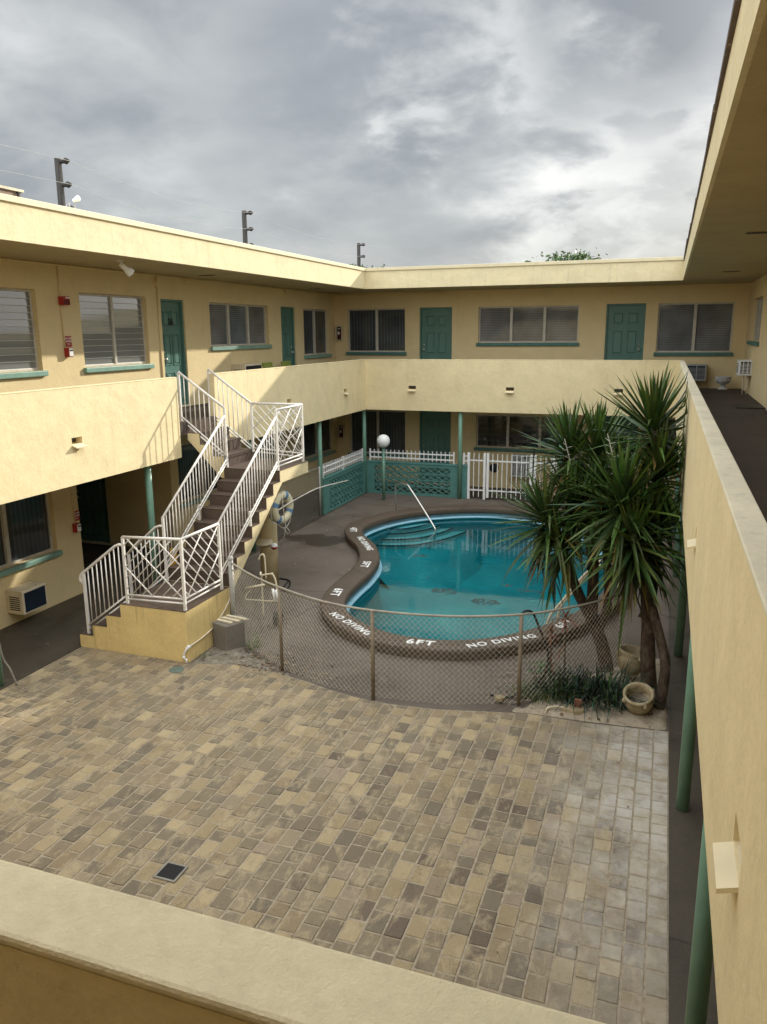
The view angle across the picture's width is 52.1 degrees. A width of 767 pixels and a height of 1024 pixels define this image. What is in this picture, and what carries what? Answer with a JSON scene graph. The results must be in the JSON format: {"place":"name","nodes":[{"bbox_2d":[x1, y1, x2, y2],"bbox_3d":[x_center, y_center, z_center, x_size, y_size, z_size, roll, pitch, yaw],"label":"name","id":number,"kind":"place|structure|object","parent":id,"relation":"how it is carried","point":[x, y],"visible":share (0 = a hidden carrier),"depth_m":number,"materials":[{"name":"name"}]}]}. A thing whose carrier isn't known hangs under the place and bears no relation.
{"place":"outdoors","nodes":[
{"label":"outdoors","id":0,"kind":"place"},
{"bbox_2d":[0,185,23,196],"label":"neighbour building","id":1,"kind":"structure","parent":0,"point":[10,191],"depth_m":31.13,"materials":[{"name":"plastic"}]},
{"bbox_2d":[259,573,290,590],"bbox_3d":[-1.810,1.181,13.616,0.304,0.025,1.123,-8,15,-30],"label":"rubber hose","id":2,"kind":"object","parent":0,"point":[286,582],"visible":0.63,"depth_m":13.46,"materials":[{"name":"rubber"}]},
{"bbox_2d":[0,647,668,1023],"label":"courtyard paving","id":3,"kind":"structure","parent":0,"point":[584,991],"depth_m":6.95,"materials":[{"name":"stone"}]},
{"bbox_2d":[153,861,188,883],"bbox_3d":[-1.693,2.869,6.257,0.200,0.017,0.200,4,14,19],"label":"drain grate","id":4,"kind":"object","parent":3,"relation":"on","point":[169,871],"visible":1,"depth_m":6.25,"materials":[{"name":"metal"}]},
{"bbox_2d":[169,666,183,672],"bbox_3d":[-2.649,2.016,10.041,0.190,0.010,0.190,4,14,19],"label":"valve cover","id":5,"kind":"object","parent":3,"relation":"on","point":[177,669],"visible":1,"depth_m":10.03,"materials":[{"name":"green plastic"}]},
{"bbox_2d":[0,481,717,1023],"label":"walkway","id":6,"kind":"structure","parent":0,"point":[36,641],"depth_m":10.29,"materials":[{"name":"concrete"}]},
{"bbox_2d":[256,467,320,547],"bbox_3d":[-2.221,-0.016,16.303,0.061,1.170,4.418,4,14,19],"label":"chain link fence","id":7,"kind":"object","parent":6,"relation":"on","point":[319,479],"visible":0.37,"depth_m":17.67,"materials":[{"name":"metal"}]},
{"bbox_2d":[323,460,365,514],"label":"breeze block wall","id":8,"kind":"structure","parent":6,"relation":"on","point":[335,496],"depth_m":19.58,"materials":[{"name":"green paint"}]},
{"bbox_2d":[322,448,362,477],"bbox_3d":[-0.994,-1.237,19.565,0.035,0.329,2.635,4,14,19],"label":"picket railing","id":9,"kind":"object","parent":8,"relation":"on","point":[343,464],"visible":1,"depth_m":19.51,"materials":[{"name":"white paint"}]},
{"bbox_2d":[86,493,668,731],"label":"pool deck","id":10,"kind":"structure","parent":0,"point":[307,553],"depth_m":10.85,"materials":[{"name":"concrete"}]},
{"bbox_2d":[170,548,178,565],"bbox_3d":[-3.094,1.055,11.843,0.279,1.040,0.040,4,14,19],"label":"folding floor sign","id":11,"kind":"object","parent":10,"relation":"on","point":[174,562],"visible":0.09,"depth_m":11.75,"materials":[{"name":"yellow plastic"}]},
{"bbox_2d":[79,369,307,662],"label":"exterior staircase","id":12,"kind":"structure","parent":10,"relation":"on","point":[177,611],"depth_m":11.41,"materials":[{"name":"paint"}]},
{"bbox_2d":[182,593,229,663],"bbox_3d":[-2.382,1.368,10.639,0.101,1.005,1.172,4,14,19],"label":"irrigation pipe","id":13,"kind":"object","parent":12,"relation":"attached to","point":[186,649],"visible":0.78,"depth_m":10.41,"materials":[{"name":"white plastic"}]},
{"bbox_2d":[212,614,252,650],"bbox_3d":[-2.085,1.653,10.795,0.348,0.405,0.438,11,17,41],"label":"concrete block","id":14,"kind":"object","parent":10,"relation":"on","point":[229,632],"depth_m":10.67,"materials":[{"name":"concrete"}]},
{"bbox_2d":[194,647,289,676],"bbox_3d":[-1.690,1.929,10.416,1.478,0.046,0.931,4,14,19],"label":"dirt patch","id":15,"kind":"object","parent":10,"relation":"on","point":[218,657],"visible":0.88,"depth_m":10.33,"materials":[{"name":"beige soil"}]},
{"bbox_2d":[245,554,282,624],"bbox_3d":[-1.709,1.148,11.551,0.620,1.010,0.304,6,14,27],"label":"tube frame cart","id":16,"kind":"object","parent":10,"relation":"on","point":[274,599],"visible":0.77,"depth_m":11.50,"materials":[{"name":"beige metal"}]},
{"bbox_2d":[57,529,657,952],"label":"dead leaves","id":17,"kind":"object","parent":10,"relation":"on","point":[347,679],"visible":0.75,"depth_m":10.06,"materials":[{"name":"plant"}]},
{"bbox_2d":[377,434,389,499],"bbox_3d":[0.002,-1.134,19.979,0.334,1.682,0.334,4,14,19],"label":"globe lamp","id":18,"kind":"object","parent":10,"relation":"on","point":[383,441],"visible":1,"depth_m":19.86,"materials":[{"name":"white plastic"}]},
{"bbox_2d":[199,633,604,708],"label":"grass","id":19,"kind":"structure","parent":10,"relation":"on","point":[544,697],"depth_m":9.22,"materials":[{"name":"green plant"}]},
{"bbox_2d":[367,460,467,498],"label":"breeze block wall","id":20,"kind":"structure","parent":10,"relation":"on","point":[372,477],"depth_m":20.55,"materials":[{"name":"green paint"}]},
{"bbox_2d":[369,448,454,463],"bbox_3d":[0.728,-1.461,20.521,2.325,0.314,0.035,4,14,19],"label":"picket railing","id":21,"kind":"object","parent":20,"relation":"on","point":[411,453],"visible":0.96,"depth_m":20.48,"materials":[{"name":"white paint"}]},
{"bbox_2d":[227,556,627,705],"bbox_3d":[0.226,1.480,9.652,5.317,1.215,1.420,3,13,15],"label":"chain link fence","id":22,"kind":"object","parent":10,"relation":"on","point":[231,564],"visible":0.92,"depth_m":9.12,"materials":[{"name":"metal"}]},
{"bbox_2d":[490,610,548,697],"bbox_3d":[1.575,1.631,9.003,0.678,1.145,0.218,0,13,4],"label":"garden hose","id":23,"kind":"object","parent":22,"relation":"hanging from","point":[545,642],"visible":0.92,"depth_m":9.08,"materials":[{"name":"black rubber"}]},
{"bbox_2d":[320,504,622,711],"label":"swimming pool","id":24,"kind":"structure","parent":10,"relation":"in","point":[465,562],"depth_m":16.21,"materials":[{"name":"liquid"}]},
{"bbox_2d":[395,483,435,547],"bbox_3d":[0.679,0.044,18.002,0.170,1.319,1.580,-9,15,-33],"label":"pool handrail","id":25,"kind":"object","parent":24,"relation":"on","point":[431,522],"visible":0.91,"depth_m":17.83,"materials":[{"name":"silver metal"}]},
{"bbox_2d":[413,554,541,631],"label":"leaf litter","id":26,"kind":"object","parent":24,"relation":"in","point":[446,591],"visible":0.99,"depth_m":13.30,"materials":[{"name":"brown plant"}]},
{"bbox_2d":[546,560,619,623],"bbox_3d":[2.986,1.406,11.771,1.172,1.435,0.510,1,13,4],"label":"pool ladder","id":27,"kind":"object","parent":24,"relation":"attached to","point":[580,579],"visible":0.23,"depth_m":11.58,"materials":[{"name":"silver metal"}]},
{"bbox_2d":[494,694,504,701],"bbox_3d":[1.344,2.157,9.086,0.103,0.050,0.091,7,15,30],"label":"broken paver","id":28,"kind":"object","parent":10,"relation":"on","point":[500,698],"visible":0.95,"depth_m":9.06,"materials":[{"name":"stone"}]},
{"bbox_2d":[463,446,668,499],"bbox_3d":[4.379,-0.886,19.327,4.968,1.420,0.060,4,14,19],"label":"picket fence","id":29,"kind":"object","parent":10,"relation":"on","point":[485,490],"visible":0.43,"depth_m":19.87,"materials":[{"name":"white paint"}]},
{"bbox_2d":[489,463,498,472],"bbox_3d":[3.019,-1.201,21.474,0.260,0.257,0.030,4,14,19],"label":"wall vent","id":30,"kind":"object","parent":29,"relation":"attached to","point":[494,467],"depth_m":21.46,"materials":[{"name":"plastic"}]},
{"bbox_2d":[505,659,667,729],"bbox_3d":[2.585,2.059,9.673,1.747,0.095,2.468,4,14,19],"label":"planting bed","id":31,"kind":"object","parent":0,"point":[616,717],"visible":0.36,"depth_m":8.74,"materials":[{"name":"beige soil"}]},
{"bbox_2d":[527,659,566,680],"bbox_3d":[1.913,1.952,9.509,0.591,0.316,0.340,4,14,19],"label":"weed plant","id":32,"kind":"object","parent":31,"relation":"on","point":[541,664],"visible":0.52,"depth_m":9.53,"materials":[{"name":"green plant"}]},
{"bbox_2d":[534,620,559,678],"bbox_3d":[1.944,1.705,9.376,0.388,0.875,0.401,9,16,36],"label":"dracaena plant","id":33,"kind":"object","parent":31,"relation":"on","point":[551,629],"visible":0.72,"depth_m":9.34,"materials":[{"name":"green plant"}]},
{"bbox_2d":[544,706,563,712],"bbox_3d":[1.943,2.213,8.813,0.277,0.082,0.038,-1,13,-1],"label":"bent pipe","id":34,"kind":"object","parent":31,"relation":"on","point":[547,708],"visible":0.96,"depth_m":8.80,"materials":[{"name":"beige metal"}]},
{"bbox_2d":[546,605,581,673],"bbox_3d":[2.154,1.612,9.377,0.475,1.053,0.406,-2,13,-6],"label":"dracaena plant","id":35,"kind":"object","parent":31,"relation":"on","point":[565,627],"visible":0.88,"depth_m":9.33,"materials":[{"name":"green plant"}]},
{"bbox_2d":[486,394,650,672],"bbox_3d":[2.386,0.326,9.694,2.131,3.506,1.952,4,14,19],"label":"yucca tree","id":36,"kind":"object","parent":31,"relation":"on","point":[548,539],"visible":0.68,"depth_m":9.47,"materials":[{"name":"green plant"}]},
{"bbox_2d":[561,704,583,713],"bbox_3d":[2.128,2.221,8.814,0.249,0.075,0.168,4,14,19],"label":"sandstone rock","id":37,"kind":"object","parent":31,"relation":"on","point":[575,711],"visible":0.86,"depth_m":8.76,"materials":[{"name":"stone"}]},
{"bbox_2d":[574,698,581,707],"bbox_3d":[2.176,2.176,8.797,0.080,0.170,0.032,4,14,19],"label":"clay brick","id":38,"kind":"object","parent":31,"relation":"on","point":[577,702],"visible":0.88,"depth_m":8.78,"materials":[{"name":"brown brick"}]},
{"bbox_2d":[515,660,670,722],"bbox_3d":[2.387,2.018,9.088,1.863,0.543,1.320,4,14,19],"label":"strap leaf clump","id":39,"kind":"object","parent":31,"relation":"on","point":[593,685],"visible":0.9,"depth_m":9.07,"materials":[{"name":"green plant"}]},
{"bbox_2d":[549,361,687,709],"bbox_3d":[2.911,0.234,9.119,1.956,3.907,2.211,4,14,19],"label":"yucca tree","id":40,"kind":"object","parent":31,"relation":"on","point":[633,532],"visible":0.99,"depth_m":8.78,"materials":[{"name":"green plant"}]},
{"bbox_2d":[617,644,640,675],"bbox_3d":[3.038,1.815,9.585,0.374,0.333,0.374,4,14,19],"label":"urn planter","id":41,"kind":"object","parent":31,"relation":"on","point":[630,652],"visible":0.58,"depth_m":9.48,"materials":[{"name":"ceramic"}]},
{"bbox_2d":[622,682,654,714],"bbox_3d":[2.830,2.100,8.728,0.345,0.352,0.358,4,14,19],"label":"urn planter","id":42,"kind":"object","parent":31,"relation":"on","point":[641,708],"visible":0.99,"depth_m":8.72,"materials":[{"name":"ceramic"}]},
{"label":"ground","id":43,"kind":"structure","parent":0,"visible":0},
{"bbox_2d":[54,158,73,207],"bbox_3d":[-10.905,-7.073,27.798,0.616,10.150,0.320,4,14,19],"label":"utility pole","id":44,"kind":"object","parent":43,"relation":"on","point":[58,163],"visible":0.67,"depth_m":26.78,"materials":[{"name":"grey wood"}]},
{"bbox_2d":[0,170,392,265],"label":"power line","id":45,"kind":"object","parent":44,"relation":"attached to","point":[170,217],"visible":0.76,"depth_m":31.28,"materials":[{"name":"metal"}]},
{"bbox_2d":[0,144,421,264],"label":"power line","id":46,"kind":"object","parent":44,"relation":"attached to","point":[178,200],"visible":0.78,"depth_m":31.85,"materials":[{"name":"metal"}]},
{"bbox_2d":[242,210,253,244],"bbox_3d":[-6.645,-9.781,39.517,0.616,10.150,0.320,4,14,19],"label":"utility pole","id":47,"kind":"object","parent":43,"relation":"on","point":[245,229],"visible":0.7,"depth_m":38.50,"materials":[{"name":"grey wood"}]},
{"bbox_2d":[357,243,364,267],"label":"utility pole","id":48,"kind":"object","parent":43,"relation":"on","point":[359,256],"visible":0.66,"depth_m":52.71,"materials":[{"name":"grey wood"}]},
{"bbox_2d":[349,263,384,267],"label":"broadleaf tree","id":49,"kind":"object","parent":43,"relation":"on","point":[362,266],"visible":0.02,"depth_m":41.09,"materials":[{"name":"green plant"}]},
{"bbox_2d":[0,0,766,1023],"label":"motel building","id":50,"kind":"structure","parent":43,"relation":"on","point":[478,360],"depth_m":11.65,"materials":[{"name":"paint"}]},
{"bbox_2d":[0,644,17,685],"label":"flexible conduit","id":51,"kind":"object","parent":50,"relation":"attached to","point":[8,666],"visible":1,"depth_m":9.54,"materials":[{"name":"metal"}]},
{"bbox_2d":[0,288,48,378],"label":"window","id":52,"kind":"structure","parent":50,"relation":"in","point":[18,349],"depth_m":11.48,"materials":[{"name":"glass"}]},
{"bbox_2d":[5,581,47,614],"bbox_3d":[-5.299,1.274,11.681,0.319,0.360,0.483,4,14,19],"label":"air conditioner","id":53,"kind":"object","parent":50,"relation":"attached to","point":[27,597],"visible":1,"depth_m":11.53,"materials":[{"name":"beige metal"}]},
{"bbox_2d":[0,492,62,577],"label":"window","id":54,"kind":"structure","parent":50,"relation":"in","point":[25,524],"depth_m":11.89,"materials":[{"name":"glass"}]},
{"bbox_2d":[58,296,69,304],"bbox_3d":[-4.932,-3.264,12.134,0.104,0.130,0.150,4,14,19],"label":"fire alarm horn","id":55,"kind":"object","parent":50,"relation":"attached to","point":[63,300],"visible":1,"depth_m":12.08,"materials":[{"name":"red plastic"}]},
{"bbox_2d":[65,336,71,346],"bbox_3d":[-4.951,-2.681,12.347,0.006,0.165,0.137,4,14,19],"label":"fire sign","id":56,"kind":"object","parent":50,"relation":"attached to","point":[68,341],"visible":1,"depth_m":12.34,"materials":[{"name":"red plastic"}]},
{"bbox_2d":[64,348,73,356],"bbox_3d":[-4.924,-2.503,12.307,0.110,0.140,0.100,4,14,19],"label":"fire alarm pull","id":57,"kind":"object","parent":50,"relation":"attached to","point":[68,352],"visible":1,"depth_m":12.27,"materials":[{"name":"red plastic"}]},
{"bbox_2d":[66,195,80,207],"bbox_3d":[-4.529,-4.387,11.439,0.100,0.454,0.293,8,15,33],"label":"roof lamp","id":58,"kind":"object","parent":50,"relation":"on","point":[76,198],"visible":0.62,"depth_m":11.45,"materials":[{"name":"metal"}]},
{"bbox_2d":[72,523,80,532],"bbox_3d":[-4.969,0.255,12.743,0.110,0.140,0.100,4,14,19],"label":"fire alarm pull","id":59,"kind":"object","parent":50,"relation":"attached to","point":[76,527],"visible":1,"depth_m":12.71,"materials":[{"name":"red plastic"}]},
{"bbox_2d":[75,510,79,520],"bbox_3d":[-4.995,0.061,12.784,0.006,0.165,0.137,4,14,19],"label":"fire sign","id":60,"kind":"object","parent":50,"relation":"attached to","point":[77,516],"visible":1,"depth_m":12.80,"materials":[{"name":"red plastic"}]},
{"bbox_2d":[76,478,110,544],"bbox_3d":[-5.985,-0.368,16.000,0.900,2.050,0.170,4,14,19],"label":"door","id":61,"kind":"structure","parent":50,"relation":"in","point":[91,496],"depth_m":16.09,"materials":[{"name":"green paint"}]},
{"bbox_2d":[79,293,154,372],"bbox_3d":[-4.587,-3.064,13.437,0.190,1.265,1.830,4,14,19],"label":"window","id":62,"kind":"structure","parent":50,"relation":"in","point":[113,334],"depth_m":13.43,"materials":[{"name":"glass"}]},
{"bbox_2d":[117,260,133,276],"bbox_3d":[-3.842,-3.629,11.721,0.239,0.228,0.135,-4,13,-14],"label":"flood light","id":63,"kind":"object","parent":50,"relation":"attached to","point":[129,271],"visible":1,"depth_m":11.68,"materials":[{"name":"white metal"}]},
{"bbox_2d":[160,299,190,406],"bbox_3d":[-4.038,-3.029,15.086,0.170,2.035,0.760,4,14,19],"label":"door","id":64,"kind":"structure","parent":50,"relation":"in","point":[171,310],"depth_m":15.13,"materials":[{"name":"green paint"}]},
{"bbox_2d":[178,443,222,508],"bbox_3d":[-3.737,-0.885,16.332,0.190,1.245,2.010,4,14,19],"label":"window","id":65,"kind":"structure","parent":50,"relation":"in","point":[190,454],"depth_m":16.03,"materials":[{"name":"glass"}]},
{"bbox_2d":[209,303,271,350],"bbox_3d":[-3.165,-4.082,17.324,0.190,0.970,2.650,4,14,19],"label":"window","id":66,"kind":"structure","parent":50,"relation":"in","point":[231,325],"depth_m":17.32,"materials":[{"name":"glass"}]},
{"bbox_2d":[231,363,261,370],"bbox_3d":[-3.009,-3.079,17.339,0.349,0.375,0.753,4,14,19],"label":"air conditioner","id":67,"kind":"object","parent":50,"relation":"attached to","point":[245,366],"visible":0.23,"depth_m":17.02,"materials":[{"name":"beige metal"}]},
{"bbox_2d":[259,434,273,458],"bbox_3d":[-2.855,-1.071,18.974,0.100,2.050,0.800,4,14,19],"label":"door","id":68,"kind":"structure","parent":50,"relation":"in","point":[260,438],"depth_m":19.01,"materials":[{"name":"white paint"}]},
{"bbox_2d":[262,362,272,367],"bbox_3d":[-2.432,-3.076,18.139,0.565,0.736,0.460,4,14,19],"label":"plastic chair","id":69,"kind":"object","parent":50,"relation":"on","point":[269,364],"visible":0.17,"depth_m":18.16,"materials":[{"name":"green plastic"}]},
{"bbox_2d":[271,491,293,544],"bbox_3d":[-1.602,0.098,12.743,0.253,0.904,0.612,4,14,19],"label":"life ring","id":70,"kind":"object","parent":50,"relation":"hanging from","point":[286,496],"visible":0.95,"depth_m":12.65,"materials":[{"name":"plastic"}]},
{"bbox_2d":[271,543,277,549],"bbox_3d":[-1.797,0.565,12.913,0.116,0.116,0.114,4,14,19],"label":"float buoy","id":71,"kind":"object","parent":70,"relation":"hanging from","point":[274,546],"visible":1,"depth_m":12.87,"materials":[{"name":"white plastic"}]},
{"bbox_2d":[281,361,290,366],"bbox_3d":[-2.115,-3.278,19.011,0.565,0.736,0.460,4,14,19],"label":"plastic chair","id":72,"kind":"object","parent":50,"relation":"on","point":[287,363],"visible":0.12,"depth_m":19.00,"materials":[{"name":"green plastic"}]},
{"bbox_2d":[281,307,294,365],"bbox_3d":[-2.415,-4.067,19.591,0.123,2.030,0.780,4,14,19],"label":"door","id":73,"kind":"structure","parent":50,"relation":"in","point":[287,313],"depth_m":19.63,"materials":[{"name":"green paint"}]},
{"bbox_2d":[269,480,348,521],"bbox_3d":[-1.185,-0.397,15.106,0.310,0.594,5.375,2,13,11],"label":"rescue pole","id":74,"kind":"object","parent":50,"relation":"attached to","point":[305,494],"visible":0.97,"depth_m":13.67,"materials":[{"name":"metal"}]},
{"bbox_2d":[303,309,331,358],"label":"window","id":75,"kind":"structure","parent":50,"relation":"in","point":[315,327],"depth_m":21.13,"materials":[{"name":"glass"}]},
{"bbox_2d":[303,419,335,462],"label":"window","id":76,"kind":"structure","parent":50,"relation":"in","point":[310,430],"depth_m":21.61,"materials":[{"name":"glass"}]},
{"bbox_2d":[335,326,342,339],"bbox_3d":[-1.244,-5.034,22.100,0.200,0.400,0.100,4,14,19],"label":"extinguisher cabinet","id":77,"kind":"object","parent":50,"relation":"attached to","point":[338,332],"visible":1,"depth_m":22.08,"materials":[{"name":"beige metal"}]},
{"bbox_2d":[337,424,344,438],"bbox_3d":[-1.222,-2.333,22.716,0.200,0.400,0.100,4,14,19],"label":"extinguisher cabinet","id":78,"kind":"object","parent":50,"relation":"attached to","point":[340,430],"visible":1,"depth_m":22.70,"materials":[{"name":"beige metal"}]},
{"bbox_2d":[346,308,406,354],"bbox_3d":[-0.197,-5.001,21.820,1.790,1.255,0.190,4,14,19],"label":"window","id":79,"kind":"structure","parent":50,"relation":"in","point":[371,331],"depth_m":21.87,"materials":[{"name":"glass"}]},
{"bbox_2d":[348,410,406,457],"bbox_3d":[-0.171,-2.242,22.448,1.780,1.315,0.190,4,14,19],"label":"window","id":80,"kind":"structure","parent":50,"relation":"in","point":[391,424],"depth_m":22.46,"materials":[{"name":"glass"}]},
{"bbox_2d":[419,411,450,484],"bbox_3d":[1.450,-1.797,21.983,0.910,2.060,0.170,4,14,19],"label":"door","id":81,"kind":"structure","parent":50,"relation":"in","point":[435,426],"depth_m":21.94,"materials":[{"name":"green paint"}]},
{"bbox_2d":[420,307,451,358],"bbox_3d":[1.433,-4.513,21.376,0.910,2.045,0.123,4,14,19],"label":"door","id":82,"kind":"structure","parent":50,"relation":"in","point":[435,322],"depth_m":21.31,"materials":[{"name":"green paint"}]},
{"bbox_2d":[511,454,531,476],"bbox_3d":[3.694,-1.249,21.075,0.513,0.580,0.293,4,14,19],"label":"air conditioner","id":83,"kind":"object","parent":50,"relation":"attached to","point":[515,457],"visible":0.59,"depth_m":20.95,"materials":[{"name":"white metal"}]},
{"bbox_2d":[474,414,571,453],"bbox_3d":[3.754,-2.096,21.055,2.670,0.980,0.190,4,14,19],"label":"window","id":84,"kind":"structure","parent":50,"relation":"in","point":[497,431],"depth_m":21.21,"materials":[{"name":"glass"}]},
{"bbox_2d":[476,305,578,345],"bbox_3d":[3.746,-4.834,20.424,2.680,1.010,0.190,4,14,19],"label":"window","id":85,"kind":"structure","parent":50,"relation":"in","point":[509,325],"depth_m":20.47,"materials":[{"name":"glass"}]},
{"bbox_2d":[603,416,637,460],"bbox_3d":[6.082,-1.473,20.401,0.940,2.060,0.100,4,14,19],"label":"door","id":86,"kind":"structure","parent":50,"relation":"in","point":[608,418],"depth_m":20.20,"materials":[{"name":"green paint"}]},
{"bbox_2d":[604,303,645,359],"bbox_3d":[6.057,-4.185,19.771,0.940,2.050,0.123,4,14,19],"label":"door","id":87,"kind":"structure","parent":50,"relation":"in","point":[625,325],"depth_m":19.70,"materials":[{"name":"green paint"}]},
{"bbox_2d":[658,418,676,469],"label":"window","id":88,"kind":"structure","parent":50,"relation":"in","point":[671,420],"depth_m":19.85,"materials":[{"name":"glass"}]},
{"bbox_2d":[653,302,734,355],"bbox_3d":[7.570,-4.445,19.125,1.810,1.260,0.190,4,14,19],"label":"window","id":89,"kind":"structure","parent":50,"relation":"in","point":[683,329],"depth_m":19.17,"materials":[{"name":"glass"}]},
{"bbox_2d":[686,364,706,380],"bbox_3d":[7.513,-3.407,19.165,0.673,0.400,0.333,4,14,19],"label":"air conditioner","id":90,"kind":"object","parent":50,"relation":"attached to","point":[698,372],"visible":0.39,"depth_m":18.97,"materials":[{"name":"metal"}]},
{"bbox_2d":[715,376,731,389],"bbox_3d":[8.096,-3.072,18.723,0.390,0.306,0.374,4,14,19],"label":"pedestal urn","id":91,"kind":"object","parent":50,"relation":"on","point":[722,381],"visible":1,"depth_m":18.64,"materials":[{"name":"white stone"}]},
{"bbox_2d":[736,359,752,375],"bbox_3d":[7.927,-3.175,17.256,0.273,0.330,0.563,4,14,19],"label":"air conditioner","id":92,"kind":"object","parent":50,"relation":"attached to","point":[744,367],"visible":1,"depth_m":17.01,"materials":[{"name":"white metal"}]},
{"bbox_2d":[741,376,747,394],"bbox_3d":[7.900,-2.776,17.174,0.112,0.410,0.036,4,14,19],"label":"drain pipe","id":93,"kind":"object","parent":50,"relation":"attached to","point":[746,385],"visible":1,"depth_m":17.17,"materials":[{"name":"beige metal"}]},
{"bbox_2d":[733,404,764,408],"bbox_3d":[6.748,-1.953,14.517,0.480,0.016,0.800,4,14,19],"label":"door mat","id":94,"kind":"object","parent":50,"relation":"on","point":[749,406],"depth_m":14.41,"materials":[{"name":"brown fabric"}]},
{"bbox_2d":[747,298,762,345],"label":"window","id":95,"kind":"structure","parent":50,"relation":"in","point":[760,301],"depth_m":17.10,"materials":[{"name":"glass"}]},
{"bbox_2d":[531,248,607,261],"bbox_3d":[9.044,-8.593,38.513,4.478,8.051,4.778,4,14,19],"label":"broadleaf tree","id":96,"kind":"object","parent":43,"relation":"on","point":[569,257],"visible":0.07,"depth_m":36.74,"materials":[{"name":"green plant"}]}
]}

